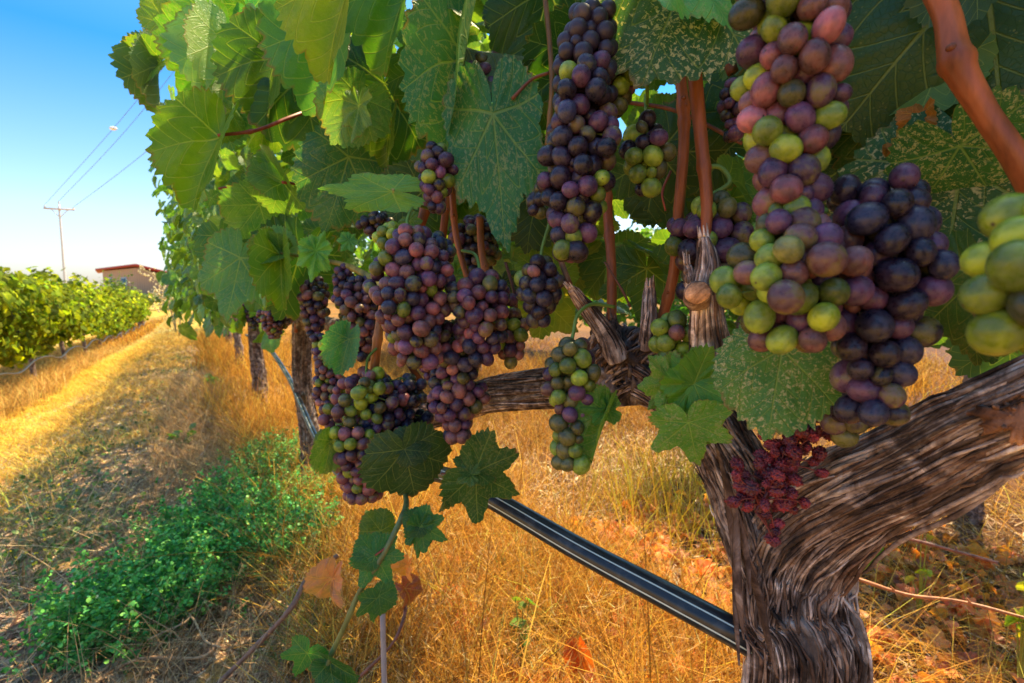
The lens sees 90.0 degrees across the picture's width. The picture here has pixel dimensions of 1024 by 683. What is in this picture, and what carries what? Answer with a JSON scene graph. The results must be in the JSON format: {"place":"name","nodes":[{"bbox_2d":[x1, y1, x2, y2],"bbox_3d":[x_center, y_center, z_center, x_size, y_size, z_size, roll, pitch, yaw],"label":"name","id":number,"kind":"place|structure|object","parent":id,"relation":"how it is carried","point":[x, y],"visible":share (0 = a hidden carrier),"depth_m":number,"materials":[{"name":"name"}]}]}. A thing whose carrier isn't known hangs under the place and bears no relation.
{"place":"outdoors","nodes":[
{"label":"outdoors","id":0,"kind":"place"},
{"bbox_2d":[0,0,736,288],"label":"sky","id":1,"kind":"structure","parent":0,"point":[61,94],"materials":[{"name":"blue"}]},
{"bbox_2d":[0,291,1023,682],"bbox_3d":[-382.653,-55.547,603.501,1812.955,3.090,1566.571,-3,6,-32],"label":"ground","id":2,"kind":"structure","parent":0,"point":[584,333],"depth_m":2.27,"materials":[{"name":"yellow plant"}]},
{"bbox_2d":[0,269,52,366],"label":"grapevine","id":3,"kind":"object","parent":2,"relation":"on","point":[15,323],"visible":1,"depth_m":6.59,"materials":[{"name":"green plant"}]},
{"bbox_2d":[0,266,84,379],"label":"grapevine","id":4,"kind":"object","parent":2,"relation":"on","point":[60,316],"visible":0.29,"depth_m":8.13,"materials":[{"name":"green plant"}]},
{"bbox_2d":[43,201,74,282],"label":"power pole","id":5,"kind":"object","parent":2,"relation":"on","point":[61,239],"visible":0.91,"depth_m":52.23,"materials":[{"name":"white wood"}]},
{"bbox_2d":[45,67,163,203],"bbox_3d":[-27.199,-12.545,33.379,53.791,0.967,0.361,5,7,43],"label":"power line","id":6,"kind":"object","parent":5,"relation":"attached to","point":[97,146],"visible":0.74,"depth_m":33.42,"materials":[{"name":"grey metal"}]},
{"bbox_2d":[74,152,145,206],"bbox_3d":[-25.385,-11.372,33.447,54.661,1.280,0.908,5,7,43],"label":"power line","id":7,"kind":"object","parent":5,"relation":"attached to","point":[110,179],"visible":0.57,"depth_m":33.96,"materials":[{"name":"grey metal"}]},
{"bbox_2d":[59,71,173,200],"bbox_3d":[-26.528,-12.870,33.532,53.727,0.722,0.158,5,7,43],"label":"power line","id":8,"kind":"object","parent":5,"relation":"attached to","point":[118,138],"visible":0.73,"depth_m":31.55,"materials":[{"name":"grey metal"}]},
{"bbox_2d":[27,267,103,361],"bbox_3d":[-8.828,-0.452,10.067,1.024,2.106,2.512,-3,6,-32],"label":"grapevine","id":9,"kind":"object","parent":2,"relation":"on","point":[86,323],"visible":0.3,"depth_m":10.00,"materials":[{"name":"green plant"}]},
{"bbox_2d":[0,403,167,564],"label":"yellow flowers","id":10,"kind":"object","parent":2,"relation":"on","point":[49,518],"visible":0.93,"depth_m":2.12,"materials":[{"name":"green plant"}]},
{"bbox_2d":[64,273,112,352],"bbox_3d":[-10.056,-0.573,11.994,0.936,2.078,2.518,-3,6,-32],"label":"grapevine","id":11,"kind":"object","parent":2,"relation":"on","point":[95,298],"visible":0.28,"depth_m":12.01,"materials":[{"name":"green plant"}]},
{"bbox_2d":[91,277,122,344],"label":"grapevine","id":12,"kind":"object","parent":2,"relation":"on","point":[109,302],"visible":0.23,"depth_m":13.96,"materials":[{"name":"green plant"}]},
{"bbox_2d":[102,286,130,340],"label":"grapevine","id":13,"kind":"object","parent":2,"relation":"on","point":[120,296],"visible":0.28,"depth_m":15.81,"materials":[{"name":"green plant"}]},
{"bbox_2d":[0,321,145,375],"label":"drip hose","id":14,"kind":"object","parent":13,"relation":"attached to","point":[29,365],"visible":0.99,"depth_m":8.60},
{"bbox_2d":[97,270,140,293],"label":"shrub","id":15,"kind":"object","parent":2,"relation":"on","point":[114,285],"visible":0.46,"depth_m":55.95,"materials":[{"name":"green plant"}]},
{"bbox_2d":[110,289,138,337],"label":"grapevine","id":16,"kind":"object","parent":2,"relation":"on","point":[129,309],"visible":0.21,"depth_m":17.96,"materials":[{"name":"green plant"}]},
{"bbox_2d":[116,289,146,333],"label":"grapevine","id":17,"kind":"object","parent":2,"relation":"on","point":[141,306],"visible":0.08,"depth_m":19.87,"materials":[{"name":"green plant"}]},
{"bbox_2d":[95,264,168,293],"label":"farm building","id":18,"kind":"structure","parent":2,"relation":"on","point":[143,283],"depth_m":60.30,"materials":[{"name":"metal"}]},
{"bbox_2d":[121,277,127,288],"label":"window","id":19,"kind":"structure","parent":18,"relation":"in","point":[125,278],"depth_m":61.23,"materials":[{"name":"glass"}]},
{"bbox_2d":[122,290,150,330],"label":"grapevine","id":20,"kind":"object","parent":2,"relation":"on","point":[142,316],"visible":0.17,"depth_m":21.59,"materials":[{"name":"green plant"}]},
{"bbox_2d":[129,282,151,325],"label":"grapevine","id":21,"kind":"object","parent":2,"relation":"on","point":[145,300],"visible":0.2,"depth_m":23.71,"materials":[{"name":"green plant"}]},
{"bbox_2d":[138,265,183,335],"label":"seeding weed","id":22,"kind":"object","parent":2,"relation":"on","point":[159,294],"visible":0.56,"depth_m":5.99,"materials":[{"name":"beige plant"}]},
{"bbox_2d":[115,629,225,669],"bbox_3d":[-0.884,0.806,1.323,0.253,0.052,0.062,-1,5,-15],"label":"fallen cane","id":23,"kind":"object","parent":2,"relation":"on","point":[209,652],"visible":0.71,"depth_m":1.32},
{"bbox_2d":[0,427,343,681],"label":"clover","id":24,"kind":"object","parent":2,"relation":"on","point":[102,611],"visible":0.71,"depth_m":1.62,"materials":[{"name":"green plant"}]},
{"bbox_2d":[147,612,220,647],"bbox_3d":[-0.862,0.786,1.393,0.234,0.037,0.085,1,5,12],"label":"fallen cane","id":25,"kind":"object","parent":24,"relation":"on","point":[200,632],"visible":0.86,"depth_m":1.39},
{"bbox_2d":[167,423,195,448],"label":"seedling","id":26,"kind":"object","parent":2,"relation":"on","point":[174,435],"visible":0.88,"depth_m":3.27,"materials":[{"name":"green plant"}]},
{"bbox_2d":[172,270,232,349],"bbox_3d":[-4.838,-0.786,8.451,1.385,2.093,2.440,-3,6,-32],"label":"grapevine","id":27,"kind":"object","parent":2,"relation":"on","point":[230,337],"visible":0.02,"depth_m":8.53,"materials":[{"name":"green plant"}]},
{"bbox_2d":[164,233,245,367],"bbox_3d":[-3.571,-0.601,6.437,1.321,2.104,2.468,-3,6,-32],"label":"grapevine","id":28,"kind":"object","parent":2,"relation":"on","point":[237,339],"visible":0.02,"depth_m":6.50,"materials":[{"name":"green plant"}]},
{"bbox_2d":[203,373,219,388],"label":"seedling","id":29,"kind":"object","parent":2,"relation":"on","point":[206,376],"visible":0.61,"depth_m":5.37,"materials":[{"name":"green plant"}]},
{"bbox_2d":[104,292,328,305],"bbox_3d":[-23.323,-3.471,39.466,26.214,1.353,2.730,-3,6,-32],"label":"distant vine row","id":30,"kind":"object","parent":2,"relation":"on","point":[152,299],"visible":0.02,"depth_m":37.37,"materials":[{"name":"green plant"}]},
{"bbox_2d":[155,156,299,406],"bbox_3d":[-2.295,-0.414,4.440,1.270,2.150,2.474,-3,6,-32],"label":"grapevine","id":31,"kind":"object","parent":2,"relation":"on","point":[258,369],"visible":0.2,"depth_m":4.46,"materials":[{"name":"green plant"}]},
{"bbox_2d":[216,553,338,682],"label":"fallen cane","id":32,"kind":"object","parent":2,"relation":"on","point":[252,649],"visible":0.77,"depth_m":1.18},
{"bbox_2d":[108,0,508,480],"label":"grapevine","id":33,"kind":"object","parent":2,"relation":"on","point":[244,234],"visible":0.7,"depth_m":0.95,"materials":[{"name":"green plant"}]},
{"bbox_2d":[242,304,258,330],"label":"grape cluster","id":34,"kind":"object","parent":33,"relation":"hanging from","point":[252,322],"visible":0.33,"depth_m":1.68,"materials":[{"name":"purple food"}]},
{"bbox_2d":[256,310,293,338],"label":"grape cluster","id":35,"kind":"object","parent":33,"relation":"hanging from","point":[271,328],"visible":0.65,"depth_m":1.43,"materials":[{"name":"purple food"}]},
{"bbox_2d":[245,334,751,656],"bbox_3d":[-1.332,0.128,2.968,0.223,0.274,5.920,-3,6,-32],"label":"drip hose","id":36,"kind":"object","parent":33,"relation":"attached to","point":[703,615],"visible":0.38,"depth_m":0.53,"materials":[{"name":"black"}]},
{"bbox_2d":[303,556,342,609],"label":"dead leaf","id":37,"kind":"object","parent":2,"relation":"on","point":[321,582],"visible":1,"depth_m":0.97,"materials":[{"name":"brown plant"}]},
{"bbox_2d":[362,239,378,259],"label":"grapevine","id":38,"kind":"object","parent":2,"relation":"on","point":[368,243],"depth_m":8.63,"materials":[{"name":"green plant"}]},
{"bbox_2d":[358,605,407,678],"bbox_3d":[-0.236,0.567,0.962,0.103,0.117,0.039,-4,7,-37],"label":"fallen cane","id":39,"kind":"object","parent":2,"relation":"on","point":[368,668],"visible":0.92,"depth_m":0.95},
{"bbox_2d":[380,614,386,682],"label":"metal stake","id":40,"kind":"object","parent":2,"relation":"on","point":[383,648],"visible":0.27,"depth_m":0.62,"materials":[{"name":"grey metal"}]},
{"bbox_2d":[0,338,782,682],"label":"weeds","id":41,"kind":"object","parent":2,"relation":"on","point":[686,470],"visible":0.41,"depth_m":2.26,"materials":[{"name":"yellow plant"}]},
{"bbox_2d":[391,554,412,582],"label":"dead leaf","id":42,"kind":"object","parent":2,"relation":"on","point":[403,567],"visible":0.94,"depth_m":0.95,"materials":[{"name":"orange plant"}]},
{"bbox_2d":[395,573,422,609],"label":"dead leaf","id":43,"kind":"object","parent":2,"relation":"on","point":[409,591],"visible":0.97,"depth_m":1.00,"materials":[{"name":"brown plant"}]},
{"bbox_2d":[186,414,743,682],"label":"grass seed heads","id":44,"kind":"object","parent":2,"relation":"on","point":[434,604],"depth_m":1.39,"materials":[{"name":"yellow plant"}]},
{"bbox_2d":[509,596,538,666],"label":"weed","id":45,"kind":"object","parent":2,"relation":"on","point":[522,604],"visible":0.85,"depth_m":1.33,"materials":[{"name":"green plant"}]},
{"bbox_2d":[562,636,593,672],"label":"dead leaf","id":46,"kind":"object","parent":2,"relation":"on","point":[573,651],"visible":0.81,"depth_m":1.19,"materials":[{"name":"orange plant"}]},
{"bbox_2d":[145,0,1023,682],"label":"grapevine","id":47,"kind":"object","parent":2,"relation":"on","point":[937,96],"visible":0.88,"depth_m":0.47,"materials":[{"name":"green plant"}]},
{"bbox_2d":[296,276,330,336],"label":"grape cluster","id":48,"kind":"object","parent":47,"relation":"hanging from","point":[312,298],"visible":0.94,"depth_m":0.90,"materials":[{"name":"purple food"}]},
{"bbox_2d":[309,333,345,426],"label":"grape cluster","id":49,"kind":"object","parent":47,"relation":"hanging from","point":[325,379],"visible":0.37,"depth_m":0.83,"materials":[{"name":"purple food"}]},
{"bbox_2d":[335,305,342,320],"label":"grape cluster","id":50,"kind":"object","parent":47,"relation":"hanging from","point":[340,315],"visible":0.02,"depth_m":0.94,"materials":[{"name":"purple food"}]},
{"bbox_2d":[331,263,354,302],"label":"grape cluster","id":51,"kind":"object","parent":47,"relation":"hanging from","point":[342,274],"visible":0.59,"depth_m":0.83,"materials":[{"name":"purple food"}]},
{"bbox_2d":[333,275,378,361],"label":"grape cluster","id":52,"kind":"object","parent":47,"relation":"hanging from","point":[354,302],"visible":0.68,"depth_m":0.78,"materials":[{"name":"purple food"}]},
{"bbox_2d":[317,348,409,504],"bbox_3d":[-0.193,0.108,0.666,0.110,0.196,0.110,-3,6,-32],"label":"grape cluster","id":53,"kind":"object","parent":47,"relation":"hanging from","point":[364,386],"visible":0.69,"depth_m":0.63,"materials":[{"name":"food"}]},
{"bbox_2d":[355,211,395,239],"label":"grape cluster","id":54,"kind":"object","parent":47,"relation":"attached to","point":[371,222],"visible":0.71,"depth_m":0.79,"materials":[{"name":"purple food"}]},
{"bbox_2d":[372,221,398,250],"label":"grape cluster","id":55,"kind":"object","parent":47,"relation":"hanging from","point":[381,235],"visible":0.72,"depth_m":0.57,"materials":[{"name":"green food"}]},
{"bbox_2d":[361,373,433,431],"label":"grape cluster","id":56,"kind":"object","parent":47,"relation":"hanging from","point":[411,386],"visible":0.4,"depth_m":0.66,"materials":[{"name":"purple food"}]},
{"bbox_2d":[362,205,455,369],"bbox_3d":[-0.114,-0.066,0.567,0.102,0.190,0.134,-3,6,-32],"label":"grape cluster","id":57,"kind":"object","parent":47,"relation":"hanging from","point":[408,294],"visible":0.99,"depth_m":0.52,"materials":[{"name":"purple food"}]},
{"bbox_2d":[419,368,430,380],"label":"grape cluster","id":58,"kind":"object","parent":47,"relation":"hanging from","point":[426,375],"visible":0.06,"depth_m":0.63,"materials":[{"name":"purple food"}]},
{"bbox_2d":[414,141,458,214],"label":"grape cluster","id":59,"kind":"object","parent":47,"relation":"hanging from","point":[436,167],"visible":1,"depth_m":0.59,"materials":[{"name":"purple food"}]},
{"bbox_2d":[432,231,456,263],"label":"grape cluster","id":60,"kind":"object","parent":47,"relation":"hanging from","point":[444,243],"visible":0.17,"depth_m":0.58,"materials":[{"name":"purple food"}]},
{"bbox_2d":[427,318,490,444],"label":"grape cluster","id":61,"kind":"object","parent":47,"relation":"hanging from","point":[458,397],"visible":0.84,"depth_m":0.58,"materials":[{"name":"purple food"}]},
{"bbox_2d":[448,213,501,272],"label":"grape cluster","id":62,"kind":"object","parent":47,"relation":"attached to","point":[468,238],"visible":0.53,"depth_m":0.76,"materials":[{"name":"purple food"}]},
{"bbox_2d":[469,51,492,100],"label":"grape cluster","id":63,"kind":"object","parent":47,"relation":"hanging from","point":[481,57],"visible":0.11,"depth_m":0.66,"materials":[{"name":"purple food"}]},
{"bbox_2d":[445,249,517,366],"bbox_3d":[-0.050,-0.042,0.578,0.115,0.134,0.084,5,7,44],"label":"grape cluster","id":64,"kind":"object","parent":47,"relation":"hanging from","point":[479,300],"visible":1,"depth_m":0.54,"materials":[{"name":"purple food"}]},
{"bbox_2d":[498,308,529,368],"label":"grape cluster","id":65,"kind":"object","parent":47,"relation":"hanging from","point":[511,353],"visible":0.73,"depth_m":0.59,"materials":[{"name":"purple food"}]},
{"bbox_2d":[526,183,546,219],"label":"grape cluster","id":66,"kind":"object","parent":47,"relation":"attached to","point":[537,208],"visible":0.59,"depth_m":0.52,"materials":[{"name":"purple food"}]},
{"bbox_2d":[514,224,564,328],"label":"grape cluster","id":67,"kind":"object","parent":47,"relation":"hanging from","point":[539,280],"visible":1,"depth_m":0.51,"materials":[{"name":"purple food"}]},
{"bbox_2d":[540,302,614,474],"bbox_3d":[0.060,0.040,0.478,0.057,0.152,0.086,2,6,21],"label":"grape cluster","id":68,"kind":"object","parent":47,"relation":"hanging from","point":[571,374],"visible":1,"depth_m":0.45,"materials":[{"name":"green food"}]},
{"bbox_2d":[536,0,621,262],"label":"grape cluster","id":69,"kind":"object","parent":47,"relation":"hanging from","point":[576,182],"visible":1,"depth_m":0.41,"materials":[{"name":"purple food"}]},
{"bbox_2d":[610,69,635,118],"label":"grape cluster","id":70,"kind":"object","parent":47,"relation":"hanging from","point":[622,83],"visible":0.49,"depth_m":0.44,"materials":[{"name":"food"}]},
{"bbox_2d":[619,94,676,197],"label":"grape cluster","id":71,"kind":"object","parent":47,"relation":"hanging from","point":[647,151],"visible":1,"depth_m":0.45,"materials":[{"name":"green food"}]},
{"bbox_2d":[648,310,688,356],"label":"grape cluster","id":72,"kind":"object","parent":47,"relation":"attached to","point":[664,339],"visible":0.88,"depth_m":0.43,"materials":[{"name":"green food"}]},
{"bbox_2d":[664,164,755,299],"bbox_3d":[0.189,-0.096,0.492,0.083,0.153,0.079,-1,5,-15],"label":"grape cluster","id":73,"kind":"object","parent":47,"relation":"hanging from","point":[731,225],"visible":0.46,"depth_m":0.46,"materials":[{"name":"purple food"}]},
{"bbox_2d":[717,77,743,142],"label":"grape cluster","id":74,"kind":"object","parent":47,"relation":"hanging from","point":[728,111],"visible":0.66,"depth_m":0.49,"materials":[{"name":"purple food"}]},
{"bbox_2d":[724,421,831,547],"bbox_3d":[0.204,0.100,0.377,0.100,0.098,0.041,-1,5,-10],"label":"shrivelled cluster","id":75,"kind":"object","parent":47,"relation":"attached to","point":[783,457],"visible":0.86,"depth_m":0.37,"materials":[{"name":"food"}]},
{"bbox_2d":[728,0,853,219],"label":"grape cluster","id":76,"kind":"object","parent":47,"relation":"hanging from","point":[788,92],"visible":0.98,"depth_m":0.26,"materials":[{"name":"food"}]},
{"bbox_2d":[709,207,874,354],"bbox_3d":[0.148,-0.033,0.274,0.077,0.080,0.072,-3,6,-32],"label":"grape cluster","id":77,"kind":"object","parent":47,"relation":"hanging from","point":[779,285],"visible":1,"depth_m":0.25,"materials":[{"name":"food"}]},
{"bbox_2d":[820,406,868,447],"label":"grape cluster","id":78,"kind":"object","parent":47,"relation":"hanging from","point":[844,435],"visible":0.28,"depth_m":0.35,"materials":[{"name":"green food"}]},
{"bbox_2d":[826,162,959,426],"bbox_3d":[0.203,-0.025,0.287,0.064,0.142,0.067,2,6,17],"label":"grape cluster","id":79,"kind":"object","parent":47,"relation":"hanging from","point":[893,222],"visible":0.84,"depth_m":0.27,"materials":[{"name":"purple food"}]},
{"bbox_2d":[957,193,1023,355],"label":"grape cluster","id":80,"kind":"object","parent":47,"relation":"hanging from","point":[990,296],"visible":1,"depth_m":0.18,"materials":[{"name":"green food"}]},
{"bbox_2d":[575,220,674,327],"bbox_3d":[1.336,-0.718,7.844,1.108,2.077,2.597,-3,6,-32],"label":"grapevine","id":81,"kind":"object","parent":2,"relation":"on","point":[624,317],"visible":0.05,"depth_m":7.12,"materials":[{"name":"green plant"}]},
{"bbox_2d":[642,226,740,335],"bbox_3d":[2.605,-0.525,5.830,1.099,2.076,2.616,-3,6,-32],"label":"grapevine","id":82,"kind":"object","parent":2,"relation":"on","point":[731,317],"visible":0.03,"depth_m":6.08,"materials":[{"name":"green plant"}]},
{"bbox_2d":[397,480,1023,682],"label":"fallen leaves","id":83,"kind":"object","parent":2,"relation":"on","point":[942,610],"visible":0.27,"depth_m":1.63,"materials":[{"name":"orange plant"}]},
{"bbox_2d":[737,154,985,524],"bbox_3d":[1.996,-0.220,2.163,0.931,2.128,2.587,-3,6,-32],"label":"grapevine","id":84,"kind":"object","parent":2,"relation":"on","point":[975,516],"visible":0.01,"depth_m":2.22,"materials":[{"name":"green plant"}]},
{"bbox_2d":[904,533,933,608],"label":"weed","id":85,"kind":"object","parent":2,"relation":"on","point":[925,573],"visible":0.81,"depth_m":1.58,"materials":[{"name":"green plant"}]},
{"bbox_2d":[927,342,947,351],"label":"grapevine","id":86,"kind":"object","parent":2,"relation":"on","point":[939,346],"depth_m":4.37,"materials":[{"name":"green plant"}]},
{"bbox_2d":[858,578,1023,618],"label":"fallen cane","id":87,"kind":"object","parent":2,"relation":"on","point":[930,597],"visible":0.99,"depth_m":1.17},
{"bbox_2d":[910,538,998,563],"bbox_3d":[1.230,0.593,1.495,0.021,0.026,0.277,-5,7,-43],"label":"fallen cane","id":88,"kind":"object","parent":2,"relation":"on","point":[925,542],"visible":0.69,"depth_m":1.46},
{"bbox_2d":[1004,574,1023,677],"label":"weed","id":89,"kind":"object","parent":2,"relation":"on","point":[1009,620],"visible":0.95,"depth_m":1.26,"materials":[{"name":"green plant"}]}
]}

